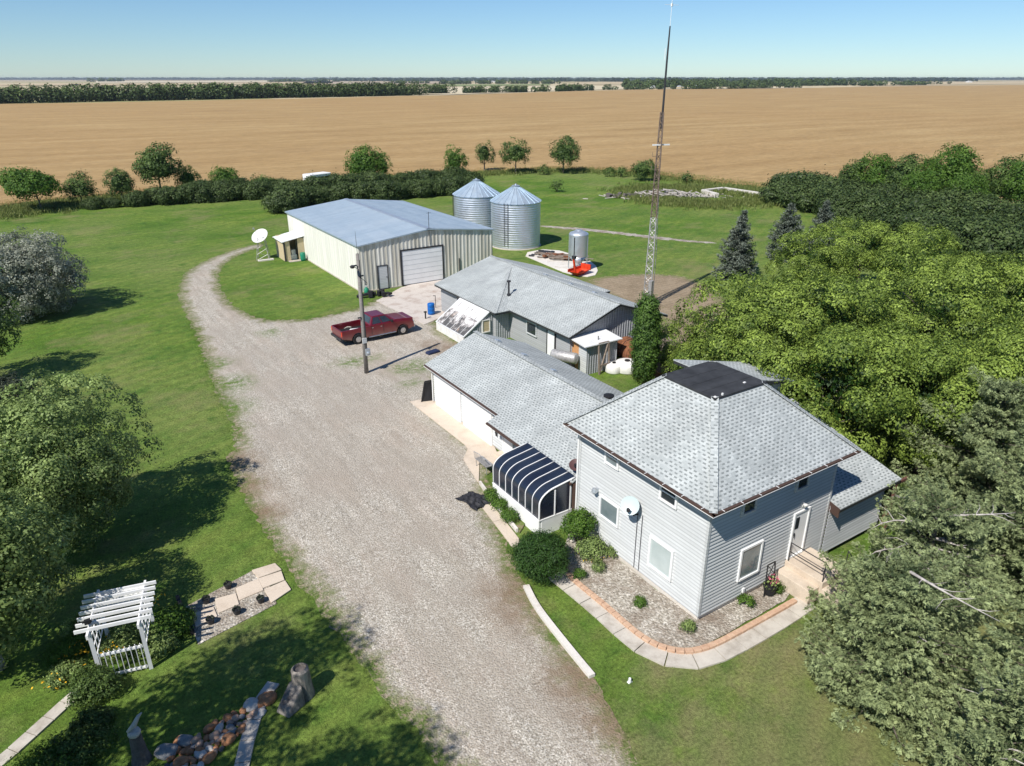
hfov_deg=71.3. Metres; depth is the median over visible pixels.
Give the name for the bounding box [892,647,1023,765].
spruce
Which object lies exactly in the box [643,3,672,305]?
radio tower
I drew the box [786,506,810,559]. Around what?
door
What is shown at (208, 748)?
rock
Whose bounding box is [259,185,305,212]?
caragana bush
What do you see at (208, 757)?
rock
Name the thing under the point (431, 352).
tarp
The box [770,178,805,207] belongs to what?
caragana bush
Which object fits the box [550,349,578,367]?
oil tank
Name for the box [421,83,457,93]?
wood
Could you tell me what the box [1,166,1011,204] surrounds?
wheat edge
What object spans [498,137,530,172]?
field tree
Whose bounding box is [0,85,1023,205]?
wheat field
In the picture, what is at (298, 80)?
wood
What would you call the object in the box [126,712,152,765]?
stump
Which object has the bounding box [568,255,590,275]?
auger hopper
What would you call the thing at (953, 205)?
caragana bush
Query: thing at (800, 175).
caragana bush
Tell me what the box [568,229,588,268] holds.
hopper bin
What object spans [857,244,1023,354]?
maple tree
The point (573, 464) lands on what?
satellite dish
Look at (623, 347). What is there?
rusty tank
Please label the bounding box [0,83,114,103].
wood
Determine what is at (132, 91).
wood
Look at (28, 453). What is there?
birch
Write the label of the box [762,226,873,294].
maple tree
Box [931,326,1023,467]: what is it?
maple tree
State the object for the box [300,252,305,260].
barrel
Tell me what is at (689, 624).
bed plant
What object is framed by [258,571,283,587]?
paving slab
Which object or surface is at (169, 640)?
garden plant
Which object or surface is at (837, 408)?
maple tree
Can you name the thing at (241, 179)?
caragana bush
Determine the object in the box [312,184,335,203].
caragana bush
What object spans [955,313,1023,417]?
maple tree
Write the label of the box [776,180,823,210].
caragana bush
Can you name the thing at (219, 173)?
field tree
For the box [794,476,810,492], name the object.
window
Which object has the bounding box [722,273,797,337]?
maple tree
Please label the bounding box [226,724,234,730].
rock
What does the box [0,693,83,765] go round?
garden path
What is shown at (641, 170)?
field bush
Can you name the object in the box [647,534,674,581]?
window
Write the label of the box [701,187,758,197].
old foundation
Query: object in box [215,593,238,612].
paving slab
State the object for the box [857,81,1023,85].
field
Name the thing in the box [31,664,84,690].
daylilies
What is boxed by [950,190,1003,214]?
caragana bush
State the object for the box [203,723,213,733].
rock
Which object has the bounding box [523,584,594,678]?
concrete kerb
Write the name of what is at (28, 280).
silver willow
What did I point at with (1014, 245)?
caragana bush
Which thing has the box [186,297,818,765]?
lawn fringe
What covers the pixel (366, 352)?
utility pole
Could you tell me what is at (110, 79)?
wood
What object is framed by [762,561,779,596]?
obelisk planter
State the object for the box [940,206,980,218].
caragana bush
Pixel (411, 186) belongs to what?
caragana bush
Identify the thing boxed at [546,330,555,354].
door
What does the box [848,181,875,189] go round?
caragana bush
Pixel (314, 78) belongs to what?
horizon wood
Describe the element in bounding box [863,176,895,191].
caragana bush
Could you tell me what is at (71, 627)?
garden plant
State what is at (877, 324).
maple tree
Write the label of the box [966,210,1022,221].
caragana bush
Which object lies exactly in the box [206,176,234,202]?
caragana bush
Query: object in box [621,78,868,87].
wood
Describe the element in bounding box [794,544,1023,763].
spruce
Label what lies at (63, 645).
garden plant
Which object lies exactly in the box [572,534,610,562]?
leafy shrub
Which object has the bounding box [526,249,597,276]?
bin yard slab
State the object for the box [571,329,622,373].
pump shed
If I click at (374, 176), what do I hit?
caragana bush
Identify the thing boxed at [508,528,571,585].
round pine shrub
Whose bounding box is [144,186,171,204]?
caragana bush
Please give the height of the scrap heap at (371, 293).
0.462 m
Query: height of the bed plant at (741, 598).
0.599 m
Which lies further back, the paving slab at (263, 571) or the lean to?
the lean to
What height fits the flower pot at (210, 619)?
0.372 m
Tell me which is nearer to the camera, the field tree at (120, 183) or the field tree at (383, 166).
the field tree at (120, 183)
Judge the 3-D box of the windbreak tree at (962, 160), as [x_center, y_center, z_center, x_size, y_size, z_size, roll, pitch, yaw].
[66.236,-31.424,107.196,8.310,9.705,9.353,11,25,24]
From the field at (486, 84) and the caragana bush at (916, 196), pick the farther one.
the field at (486, 84)
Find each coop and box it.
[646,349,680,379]
[661,337,681,349]
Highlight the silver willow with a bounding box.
[0,224,90,325]
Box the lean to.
[273,231,304,261]
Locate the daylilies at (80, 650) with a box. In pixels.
[58,636,96,662]
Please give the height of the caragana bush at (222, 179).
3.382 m
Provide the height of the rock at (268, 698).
0.316 m
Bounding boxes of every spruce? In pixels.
[711,209,758,281]
[765,202,807,262]
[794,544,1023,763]
[804,200,840,249]
[805,469,1015,671]
[890,364,1023,561]
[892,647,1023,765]
[923,423,1023,610]
[938,570,1023,759]
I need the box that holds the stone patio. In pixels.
[185,571,275,644]
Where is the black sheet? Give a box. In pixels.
[455,491,489,510]
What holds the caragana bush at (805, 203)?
on the ground at (186, 528)
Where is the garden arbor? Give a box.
[73,580,155,679]
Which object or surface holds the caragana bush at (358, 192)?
on the ground at (186, 528)
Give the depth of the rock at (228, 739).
20.98 m
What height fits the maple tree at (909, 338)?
6.991 m
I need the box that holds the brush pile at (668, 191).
[583,189,743,198]
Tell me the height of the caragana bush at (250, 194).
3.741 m
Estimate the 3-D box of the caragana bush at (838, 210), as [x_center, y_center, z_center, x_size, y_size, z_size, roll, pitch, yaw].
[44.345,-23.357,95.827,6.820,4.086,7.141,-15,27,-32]
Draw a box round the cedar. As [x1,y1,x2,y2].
[626,290,663,385]
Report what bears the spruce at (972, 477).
on the ground at (186, 528)
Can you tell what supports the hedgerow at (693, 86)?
on the ground at (186, 528)
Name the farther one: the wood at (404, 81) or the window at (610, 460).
the wood at (404, 81)
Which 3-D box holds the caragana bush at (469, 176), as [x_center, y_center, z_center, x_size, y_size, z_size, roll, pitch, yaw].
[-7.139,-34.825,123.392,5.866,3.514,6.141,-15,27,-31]
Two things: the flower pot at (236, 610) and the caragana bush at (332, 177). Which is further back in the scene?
the caragana bush at (332, 177)
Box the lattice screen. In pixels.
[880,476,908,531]
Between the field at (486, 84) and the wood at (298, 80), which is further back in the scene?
the wood at (298, 80)
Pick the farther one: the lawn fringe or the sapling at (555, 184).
the sapling at (555, 184)
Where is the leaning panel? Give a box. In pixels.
[421,380,432,401]
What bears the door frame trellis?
on the ground at (186, 528)
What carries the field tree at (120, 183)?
on the ground at (186, 528)
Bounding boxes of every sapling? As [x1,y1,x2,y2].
[538,163,551,174]
[545,179,563,191]
[602,164,615,176]
[614,167,626,176]
[680,171,693,182]
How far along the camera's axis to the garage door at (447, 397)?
41.22 m
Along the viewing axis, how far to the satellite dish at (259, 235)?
76.65 m
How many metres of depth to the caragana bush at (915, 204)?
88.88 m
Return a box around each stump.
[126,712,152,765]
[277,663,314,717]
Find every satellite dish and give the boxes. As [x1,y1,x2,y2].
[252,228,273,261]
[569,459,578,470]
[620,496,642,568]
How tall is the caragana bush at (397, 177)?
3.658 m
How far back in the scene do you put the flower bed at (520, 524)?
31.43 m
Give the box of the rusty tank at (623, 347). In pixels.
[617,336,632,357]
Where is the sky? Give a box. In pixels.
[0,0,1023,78]
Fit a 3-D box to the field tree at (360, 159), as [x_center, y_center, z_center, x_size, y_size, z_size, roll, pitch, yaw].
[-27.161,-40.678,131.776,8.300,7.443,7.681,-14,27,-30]
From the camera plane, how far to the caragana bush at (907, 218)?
83.37 m
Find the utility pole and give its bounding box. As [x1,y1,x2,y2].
[350,235,370,373]
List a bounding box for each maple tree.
[659,308,730,373]
[668,268,849,369]
[670,300,812,405]
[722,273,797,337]
[735,323,825,400]
[755,322,929,462]
[759,274,925,359]
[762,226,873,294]
[786,366,878,451]
[803,214,910,283]
[807,318,916,420]
[810,321,975,450]
[813,287,928,340]
[851,334,1023,471]
[853,345,1009,476]
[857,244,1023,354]
[861,222,974,298]
[912,249,1023,323]
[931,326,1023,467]
[946,261,1023,356]
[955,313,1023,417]
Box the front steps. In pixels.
[775,542,853,616]
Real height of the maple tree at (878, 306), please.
8.149 m
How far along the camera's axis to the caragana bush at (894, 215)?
86.27 m
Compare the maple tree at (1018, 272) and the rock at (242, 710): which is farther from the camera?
the maple tree at (1018, 272)
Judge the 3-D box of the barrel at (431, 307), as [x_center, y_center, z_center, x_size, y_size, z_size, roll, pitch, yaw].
[-6.677,-6.142,58.919,0.600,0.930,0.600,-14,27,-30]
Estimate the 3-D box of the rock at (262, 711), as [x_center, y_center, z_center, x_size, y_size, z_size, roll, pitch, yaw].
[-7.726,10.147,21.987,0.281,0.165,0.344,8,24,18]
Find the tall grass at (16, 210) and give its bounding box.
[0,165,782,219]
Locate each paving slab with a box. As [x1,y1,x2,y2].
[193,607,216,626]
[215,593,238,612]
[236,579,263,600]
[252,563,280,577]
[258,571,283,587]
[264,581,290,602]
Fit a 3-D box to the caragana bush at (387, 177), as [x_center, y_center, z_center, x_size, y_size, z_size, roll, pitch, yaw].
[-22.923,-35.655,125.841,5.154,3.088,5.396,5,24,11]
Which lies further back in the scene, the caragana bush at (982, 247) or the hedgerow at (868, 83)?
the hedgerow at (868, 83)
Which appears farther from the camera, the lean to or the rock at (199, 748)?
the lean to
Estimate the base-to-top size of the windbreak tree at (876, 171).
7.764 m
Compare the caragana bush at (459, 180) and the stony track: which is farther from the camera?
the caragana bush at (459, 180)
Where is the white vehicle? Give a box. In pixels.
[303,172,330,179]
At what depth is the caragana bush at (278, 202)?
102.31 m
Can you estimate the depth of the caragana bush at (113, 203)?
107.69 m
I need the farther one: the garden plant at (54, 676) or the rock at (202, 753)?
the garden plant at (54, 676)
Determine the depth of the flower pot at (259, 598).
26.50 m
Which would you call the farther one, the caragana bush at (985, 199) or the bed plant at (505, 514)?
the caragana bush at (985, 199)
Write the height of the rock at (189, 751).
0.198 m
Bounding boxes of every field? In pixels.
[0,80,208,80]
[0,83,81,85]
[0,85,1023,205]
[73,81,332,84]
[96,81,267,82]
[308,81,439,83]
[411,84,549,85]
[424,86,634,94]
[576,82,622,84]
[676,87,815,88]
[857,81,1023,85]
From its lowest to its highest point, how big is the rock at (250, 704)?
0.328 m
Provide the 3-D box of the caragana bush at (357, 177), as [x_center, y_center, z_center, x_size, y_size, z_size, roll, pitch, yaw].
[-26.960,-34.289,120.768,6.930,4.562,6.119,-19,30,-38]
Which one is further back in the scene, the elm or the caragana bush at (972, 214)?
the caragana bush at (972, 214)
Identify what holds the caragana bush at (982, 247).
on the ground at (186, 528)
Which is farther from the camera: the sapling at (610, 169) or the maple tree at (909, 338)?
the sapling at (610, 169)
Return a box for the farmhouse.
[424,331,901,619]
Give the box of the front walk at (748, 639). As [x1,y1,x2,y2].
[548,572,815,669]
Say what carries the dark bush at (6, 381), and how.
on the ground at (186, 528)
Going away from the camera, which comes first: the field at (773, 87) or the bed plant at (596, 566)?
the bed plant at (596, 566)
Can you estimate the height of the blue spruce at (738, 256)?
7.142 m
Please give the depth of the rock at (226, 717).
21.71 m
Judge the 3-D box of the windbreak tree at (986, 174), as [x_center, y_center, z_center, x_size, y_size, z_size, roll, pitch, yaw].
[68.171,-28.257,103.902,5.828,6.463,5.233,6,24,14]
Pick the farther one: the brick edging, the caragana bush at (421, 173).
the caragana bush at (421, 173)
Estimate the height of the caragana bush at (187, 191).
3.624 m
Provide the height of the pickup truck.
1.845 m
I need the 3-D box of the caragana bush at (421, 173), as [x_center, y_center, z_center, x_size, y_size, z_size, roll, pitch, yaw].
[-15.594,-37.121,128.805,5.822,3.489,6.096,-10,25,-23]
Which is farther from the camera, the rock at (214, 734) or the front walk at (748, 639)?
the front walk at (748, 639)
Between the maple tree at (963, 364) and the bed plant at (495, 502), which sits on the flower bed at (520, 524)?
the bed plant at (495, 502)
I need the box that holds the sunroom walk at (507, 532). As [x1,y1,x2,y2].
[482,500,519,546]
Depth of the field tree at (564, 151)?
144.25 m
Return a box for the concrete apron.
[377,279,444,324]
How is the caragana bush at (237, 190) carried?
on the ground at (186, 528)
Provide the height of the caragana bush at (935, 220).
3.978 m
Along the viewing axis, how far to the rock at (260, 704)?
22.16 m
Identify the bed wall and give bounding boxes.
[479,481,517,532]
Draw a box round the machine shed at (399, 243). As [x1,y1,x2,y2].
[285,198,494,292]
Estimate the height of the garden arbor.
2.300 m
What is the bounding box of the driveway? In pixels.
[177,244,640,765]
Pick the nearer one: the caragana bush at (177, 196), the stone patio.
the stone patio
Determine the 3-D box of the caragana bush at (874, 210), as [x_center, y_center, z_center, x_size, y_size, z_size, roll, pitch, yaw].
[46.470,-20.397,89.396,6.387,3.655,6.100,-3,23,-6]
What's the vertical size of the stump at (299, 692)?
1.120 m
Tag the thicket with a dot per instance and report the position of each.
(886, 492)
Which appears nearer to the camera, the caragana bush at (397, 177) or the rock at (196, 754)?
the rock at (196, 754)
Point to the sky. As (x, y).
(303, 39)
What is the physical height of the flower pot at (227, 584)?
0.376 m
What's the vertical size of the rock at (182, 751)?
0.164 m
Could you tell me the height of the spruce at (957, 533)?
6.249 m
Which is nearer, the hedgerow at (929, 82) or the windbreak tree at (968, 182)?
the windbreak tree at (968, 182)
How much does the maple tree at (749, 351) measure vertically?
7.181 m
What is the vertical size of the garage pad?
0.090 m
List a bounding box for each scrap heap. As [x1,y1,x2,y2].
[356,289,391,297]
[529,250,554,256]
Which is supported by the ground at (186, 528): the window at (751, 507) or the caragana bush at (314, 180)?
the caragana bush at (314, 180)
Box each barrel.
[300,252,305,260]
[427,302,434,314]
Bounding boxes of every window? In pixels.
[482,319,489,332]
[526,320,537,337]
[598,494,619,528]
[604,451,619,470]
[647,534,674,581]
[658,486,678,509]
[736,539,763,582]
[740,499,757,516]
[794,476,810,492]
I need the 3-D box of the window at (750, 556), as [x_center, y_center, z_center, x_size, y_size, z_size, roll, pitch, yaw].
[8.725,6.516,26.168,1.190,1.400,0.118,-14,27,-30]
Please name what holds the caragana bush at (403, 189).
on the ground at (186, 528)
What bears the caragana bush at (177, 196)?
on the ground at (186, 528)
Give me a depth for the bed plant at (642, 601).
26.25 m
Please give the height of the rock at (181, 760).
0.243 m
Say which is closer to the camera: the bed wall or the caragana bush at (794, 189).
the bed wall
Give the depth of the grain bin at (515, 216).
80.73 m
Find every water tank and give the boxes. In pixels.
[605,361,619,374]
[616,358,632,374]
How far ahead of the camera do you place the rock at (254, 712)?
21.89 m
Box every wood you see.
[0,77,1023,79]
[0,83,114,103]
[77,81,428,101]
[86,77,124,81]
[267,79,339,81]
[315,77,681,81]
[389,79,429,82]
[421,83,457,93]
[439,79,560,83]
[593,77,977,81]
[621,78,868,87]
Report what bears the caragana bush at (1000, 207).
on the ground at (186, 528)
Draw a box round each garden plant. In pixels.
[3,740,91,765]
[31,719,125,765]
[39,657,90,691]
[40,627,88,668]
[57,610,114,637]
[58,658,125,710]
[65,702,125,737]
[93,622,146,665]
[131,623,184,659]
[138,602,196,645]
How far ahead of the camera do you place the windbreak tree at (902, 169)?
108.83 m
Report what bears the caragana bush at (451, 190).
on the ground at (186, 528)
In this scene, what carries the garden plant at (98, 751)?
on the ground at (186, 528)
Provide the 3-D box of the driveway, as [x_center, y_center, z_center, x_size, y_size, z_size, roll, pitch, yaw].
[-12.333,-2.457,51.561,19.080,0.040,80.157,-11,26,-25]
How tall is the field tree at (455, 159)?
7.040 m
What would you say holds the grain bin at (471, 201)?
on the ground at (186, 528)
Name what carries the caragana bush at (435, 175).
on the ground at (186, 528)
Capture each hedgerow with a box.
[462,85,535,92]
[536,83,593,91]
[602,83,801,89]
[859,80,927,85]
[872,80,951,84]
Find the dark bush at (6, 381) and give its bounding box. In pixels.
[0,370,53,424]
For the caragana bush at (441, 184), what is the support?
on the ground at (186, 528)
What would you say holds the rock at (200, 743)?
on the ground at (186, 528)
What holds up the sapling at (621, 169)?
on the ground at (186, 528)
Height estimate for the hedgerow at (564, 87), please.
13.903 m
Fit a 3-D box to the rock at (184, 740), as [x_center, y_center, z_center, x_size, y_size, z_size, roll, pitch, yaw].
[-9.631,10.532,21.028,0.505,0.314,0.456,-8,24,-18]
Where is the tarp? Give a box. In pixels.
[425,349,439,354]
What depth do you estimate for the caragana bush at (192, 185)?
111.79 m
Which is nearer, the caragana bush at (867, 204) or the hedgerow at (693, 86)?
the caragana bush at (867, 204)
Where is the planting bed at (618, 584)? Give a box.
[565,533,789,647]
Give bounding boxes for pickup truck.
[331,310,414,344]
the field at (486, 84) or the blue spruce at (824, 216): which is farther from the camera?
the field at (486, 84)
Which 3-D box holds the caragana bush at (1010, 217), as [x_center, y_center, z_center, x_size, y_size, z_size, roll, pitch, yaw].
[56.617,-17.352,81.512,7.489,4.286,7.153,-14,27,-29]
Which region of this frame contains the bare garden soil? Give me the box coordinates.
[586,273,727,342]
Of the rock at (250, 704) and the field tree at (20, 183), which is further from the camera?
the field tree at (20, 183)
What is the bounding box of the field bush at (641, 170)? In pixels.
[629,159,658,180]
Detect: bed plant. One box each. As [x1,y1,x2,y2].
[483,485,499,501]
[488,496,507,510]
[499,506,518,526]
[571,566,587,579]
[590,556,606,573]
[605,545,617,558]
[632,594,648,608]
[678,616,697,634]
[736,592,756,607]
[774,580,787,594]
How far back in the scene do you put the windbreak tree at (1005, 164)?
100.89 m
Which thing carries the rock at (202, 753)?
on the ground at (186, 528)
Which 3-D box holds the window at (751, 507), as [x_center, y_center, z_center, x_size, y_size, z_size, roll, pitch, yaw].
[8.277,4.212,24.868,0.760,0.780,0.118,-14,27,-30]
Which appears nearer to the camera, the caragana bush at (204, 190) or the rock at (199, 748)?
the rock at (199, 748)
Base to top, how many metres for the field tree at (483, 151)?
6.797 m
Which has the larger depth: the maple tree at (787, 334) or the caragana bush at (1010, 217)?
the caragana bush at (1010, 217)
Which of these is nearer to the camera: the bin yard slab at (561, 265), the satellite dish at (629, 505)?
the satellite dish at (629, 505)
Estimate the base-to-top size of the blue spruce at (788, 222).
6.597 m
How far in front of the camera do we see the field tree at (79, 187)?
107.82 m
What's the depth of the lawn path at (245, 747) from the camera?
21.13 m
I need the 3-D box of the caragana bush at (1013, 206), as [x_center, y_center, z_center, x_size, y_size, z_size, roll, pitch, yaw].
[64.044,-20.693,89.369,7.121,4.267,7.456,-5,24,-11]
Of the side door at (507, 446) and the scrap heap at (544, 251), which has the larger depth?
the scrap heap at (544, 251)
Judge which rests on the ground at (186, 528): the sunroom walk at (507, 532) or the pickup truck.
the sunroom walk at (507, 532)
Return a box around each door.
[377,264,388,289]
[400,244,444,285]
[434,374,461,421]
[462,393,492,445]
[502,436,513,452]
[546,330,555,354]
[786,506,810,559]
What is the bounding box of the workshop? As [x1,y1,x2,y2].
[434,255,667,364]
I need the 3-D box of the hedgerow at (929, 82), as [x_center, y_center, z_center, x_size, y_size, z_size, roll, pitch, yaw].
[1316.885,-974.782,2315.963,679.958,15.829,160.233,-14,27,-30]
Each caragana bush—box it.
[80,193,103,209]
[102,197,121,207]
[121,188,151,207]
[136,195,151,205]
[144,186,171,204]
[149,184,184,205]
[171,180,197,203]
[174,180,207,202]
[187,180,221,203]
[192,178,212,183]
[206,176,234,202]
[211,178,227,183]
[215,178,244,200]
[230,176,249,185]
[238,180,266,200]
[247,179,273,198]
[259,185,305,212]
[266,196,296,214]
[271,177,290,188]
[274,183,310,206]
[277,178,310,188]
[298,170,332,187]
[304,185,325,206]
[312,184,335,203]
[322,167,352,184]
[326,185,350,200]
[329,176,359,199]
[340,168,367,183]
[348,176,373,199]
[356,168,385,182]
[360,179,390,199]
[372,178,401,199]
[377,171,395,181]
[386,180,412,199]
[391,168,412,182]
[398,171,419,181]
[400,179,418,197]
[407,177,432,197]
[411,168,441,179]
[418,174,446,196]
[428,170,444,178]
[430,175,454,195]
[436,166,463,176]
[441,174,467,195]
[446,175,470,188]
[452,166,473,173]
[456,171,485,183]
[755,176,799,204]
[767,169,793,183]
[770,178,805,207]
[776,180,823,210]
[780,168,826,181]
[780,181,815,207]
[793,179,833,212]
[797,174,827,183]
[803,164,846,185]
[809,177,851,214]
[811,193,852,225]
[814,184,863,217]
[818,179,851,186]
[825,186,858,194]
[827,177,868,190]
[831,186,887,226]
[844,189,905,229]
[845,185,886,197]
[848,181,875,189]
[855,205,890,232]
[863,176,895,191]
[869,205,922,235]
[875,175,913,198]
[884,188,919,199]
[889,187,922,208]
[892,208,942,243]
[896,186,935,202]
[899,212,962,244]
[901,196,961,213]
[917,197,979,217]
[920,181,955,201]
[921,176,985,202]
[925,203,992,256]
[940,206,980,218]
[948,207,1017,261]
[949,208,986,219]
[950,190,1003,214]
[951,191,998,209]
[962,210,1023,265]
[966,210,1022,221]
[977,189,1018,216]
[980,211,1023,228]
[987,233,1023,273]
[999,199,1023,216]
[1009,201,1023,217]
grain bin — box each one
[452,178,499,227]
[490,184,540,250]
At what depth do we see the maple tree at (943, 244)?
58.19 m
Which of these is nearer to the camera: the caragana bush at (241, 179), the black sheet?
the black sheet
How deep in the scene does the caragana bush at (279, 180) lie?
121.93 m
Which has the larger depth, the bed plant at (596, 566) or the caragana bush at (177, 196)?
the caragana bush at (177, 196)
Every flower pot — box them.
[201,594,209,604]
[205,615,214,624]
[223,580,231,589]
[232,605,240,615]
[256,594,264,603]
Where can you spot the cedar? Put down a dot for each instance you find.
(646, 342)
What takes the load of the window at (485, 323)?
in the workshop
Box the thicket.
[873,457,906,513]
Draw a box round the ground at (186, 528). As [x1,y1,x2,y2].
[0,80,1023,765]
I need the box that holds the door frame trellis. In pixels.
[598,341,609,374]
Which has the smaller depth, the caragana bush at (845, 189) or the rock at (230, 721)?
the rock at (230, 721)
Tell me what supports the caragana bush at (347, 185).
on the ground at (186, 528)
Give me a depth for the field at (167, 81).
4578.96 m
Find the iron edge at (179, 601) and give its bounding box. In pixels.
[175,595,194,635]
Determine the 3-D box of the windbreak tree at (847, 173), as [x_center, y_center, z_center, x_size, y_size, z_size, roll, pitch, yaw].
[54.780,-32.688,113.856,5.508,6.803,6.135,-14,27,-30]
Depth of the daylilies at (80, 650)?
23.73 m
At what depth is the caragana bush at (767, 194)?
109.71 m
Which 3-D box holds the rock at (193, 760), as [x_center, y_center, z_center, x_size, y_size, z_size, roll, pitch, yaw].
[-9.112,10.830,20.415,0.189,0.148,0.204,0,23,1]
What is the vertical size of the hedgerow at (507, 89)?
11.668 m
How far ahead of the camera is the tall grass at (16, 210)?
115.17 m
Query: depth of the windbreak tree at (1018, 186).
97.18 m
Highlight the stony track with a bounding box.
[541,226,713,242]
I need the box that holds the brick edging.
[566,573,796,654]
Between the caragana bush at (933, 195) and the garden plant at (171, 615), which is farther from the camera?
the caragana bush at (933, 195)
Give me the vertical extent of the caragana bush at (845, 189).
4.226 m
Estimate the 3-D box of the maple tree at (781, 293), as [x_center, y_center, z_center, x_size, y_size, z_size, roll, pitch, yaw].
[14.518,-2.914,42.462,9.202,8.052,9.209,-7,24,-15]
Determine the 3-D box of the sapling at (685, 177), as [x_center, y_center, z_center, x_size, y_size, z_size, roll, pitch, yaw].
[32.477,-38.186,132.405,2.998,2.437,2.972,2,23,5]
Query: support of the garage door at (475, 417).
in the farmhouse
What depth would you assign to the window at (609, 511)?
28.64 m
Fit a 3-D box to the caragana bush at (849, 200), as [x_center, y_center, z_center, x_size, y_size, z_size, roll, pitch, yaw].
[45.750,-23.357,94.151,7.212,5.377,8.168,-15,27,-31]
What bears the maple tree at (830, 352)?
on the ground at (186, 528)
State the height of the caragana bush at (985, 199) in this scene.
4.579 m
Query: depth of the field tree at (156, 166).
116.45 m
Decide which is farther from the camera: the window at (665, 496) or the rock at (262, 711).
the window at (665, 496)
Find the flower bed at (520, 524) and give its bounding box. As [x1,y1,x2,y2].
[479,479,524,532]
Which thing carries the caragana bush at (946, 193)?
on the ground at (186, 528)
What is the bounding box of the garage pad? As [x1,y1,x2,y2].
[410,399,496,482]
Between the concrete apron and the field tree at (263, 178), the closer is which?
the concrete apron
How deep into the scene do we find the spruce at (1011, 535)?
25.99 m
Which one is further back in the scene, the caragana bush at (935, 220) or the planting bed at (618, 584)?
the caragana bush at (935, 220)
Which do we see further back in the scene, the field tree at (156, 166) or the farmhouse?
the field tree at (156, 166)
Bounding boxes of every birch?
[0,368,166,559]
[0,484,84,671]
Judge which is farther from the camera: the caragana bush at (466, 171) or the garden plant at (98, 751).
the caragana bush at (466, 171)
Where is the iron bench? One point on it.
(484, 461)
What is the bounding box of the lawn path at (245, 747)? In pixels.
[234,681,278,765]
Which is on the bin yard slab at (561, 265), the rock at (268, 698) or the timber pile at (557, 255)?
the timber pile at (557, 255)
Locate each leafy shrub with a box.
[559,504,597,543]
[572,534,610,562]
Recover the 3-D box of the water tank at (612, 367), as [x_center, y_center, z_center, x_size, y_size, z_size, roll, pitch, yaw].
[6.787,-1.085,47.560,1.160,0.680,1.160,-14,27,-30]
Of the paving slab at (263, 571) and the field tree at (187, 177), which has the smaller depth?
the paving slab at (263, 571)
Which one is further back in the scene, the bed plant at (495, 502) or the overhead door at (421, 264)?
the overhead door at (421, 264)
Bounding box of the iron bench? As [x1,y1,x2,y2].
[474,451,492,474]
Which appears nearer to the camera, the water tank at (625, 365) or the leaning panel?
the leaning panel
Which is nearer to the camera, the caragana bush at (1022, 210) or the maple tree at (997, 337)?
the maple tree at (997, 337)
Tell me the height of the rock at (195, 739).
0.301 m
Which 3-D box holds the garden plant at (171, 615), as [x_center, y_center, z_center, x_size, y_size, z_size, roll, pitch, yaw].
[-12.201,8.379,25.190,2.057,0.859,2.191,-14,27,-30]
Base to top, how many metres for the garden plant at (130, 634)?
1.081 m
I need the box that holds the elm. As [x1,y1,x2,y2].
[0,295,24,358]
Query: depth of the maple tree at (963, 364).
31.69 m
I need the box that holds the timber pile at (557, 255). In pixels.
[535,252,593,260]
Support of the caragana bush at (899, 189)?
on the ground at (186, 528)
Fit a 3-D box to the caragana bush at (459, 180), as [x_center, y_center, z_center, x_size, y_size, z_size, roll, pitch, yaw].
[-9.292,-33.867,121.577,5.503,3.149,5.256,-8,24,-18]
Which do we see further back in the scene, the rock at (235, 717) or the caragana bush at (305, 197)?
the caragana bush at (305, 197)
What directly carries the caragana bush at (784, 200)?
on the ground at (186, 528)
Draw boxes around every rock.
[154,743,178,760]
[166,755,174,762]
[172,755,188,765]
[177,734,192,747]
[178,748,186,754]
[185,748,193,755]
[190,735,201,744]
[190,758,197,764]
[194,751,199,758]
[195,739,203,748]
[195,747,204,750]
[198,749,206,758]
[201,751,216,764]
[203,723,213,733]
[203,734,208,741]
[205,745,212,752]
[209,730,219,740]
[212,719,218,728]
[214,723,223,732]
[218,745,224,751]
[221,732,235,745]
[222,713,231,722]
[226,719,233,724]
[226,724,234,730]
[231,714,239,721]
[235,727,244,733]
[239,707,246,713]
[243,697,257,711]
[251,709,257,715]
[257,700,263,707]
[257,707,266,716]
[258,691,276,706]
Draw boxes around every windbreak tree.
[837,156,870,181]
[851,151,896,185]
[882,150,929,185]
[899,167,942,199]
[914,157,947,189]
[928,141,984,191]
[944,171,992,195]
[968,166,1000,195]
[986,154,1023,201]
[995,152,1023,202]
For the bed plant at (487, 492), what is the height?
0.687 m
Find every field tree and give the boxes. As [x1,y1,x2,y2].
[0,163,64,210]
[61,168,101,202]
[100,166,136,198]
[129,141,185,186]
[172,164,201,185]
[206,165,239,182]
[250,173,276,186]
[342,141,387,173]
[378,152,394,174]
[443,143,468,169]
[474,139,497,169]
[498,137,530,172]
[548,134,581,171]
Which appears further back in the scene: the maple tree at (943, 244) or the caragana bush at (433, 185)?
the caragana bush at (433, 185)
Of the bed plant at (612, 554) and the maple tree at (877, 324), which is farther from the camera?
the maple tree at (877, 324)
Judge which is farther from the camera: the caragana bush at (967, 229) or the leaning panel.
the caragana bush at (967, 229)
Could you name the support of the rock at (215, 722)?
on the ground at (186, 528)

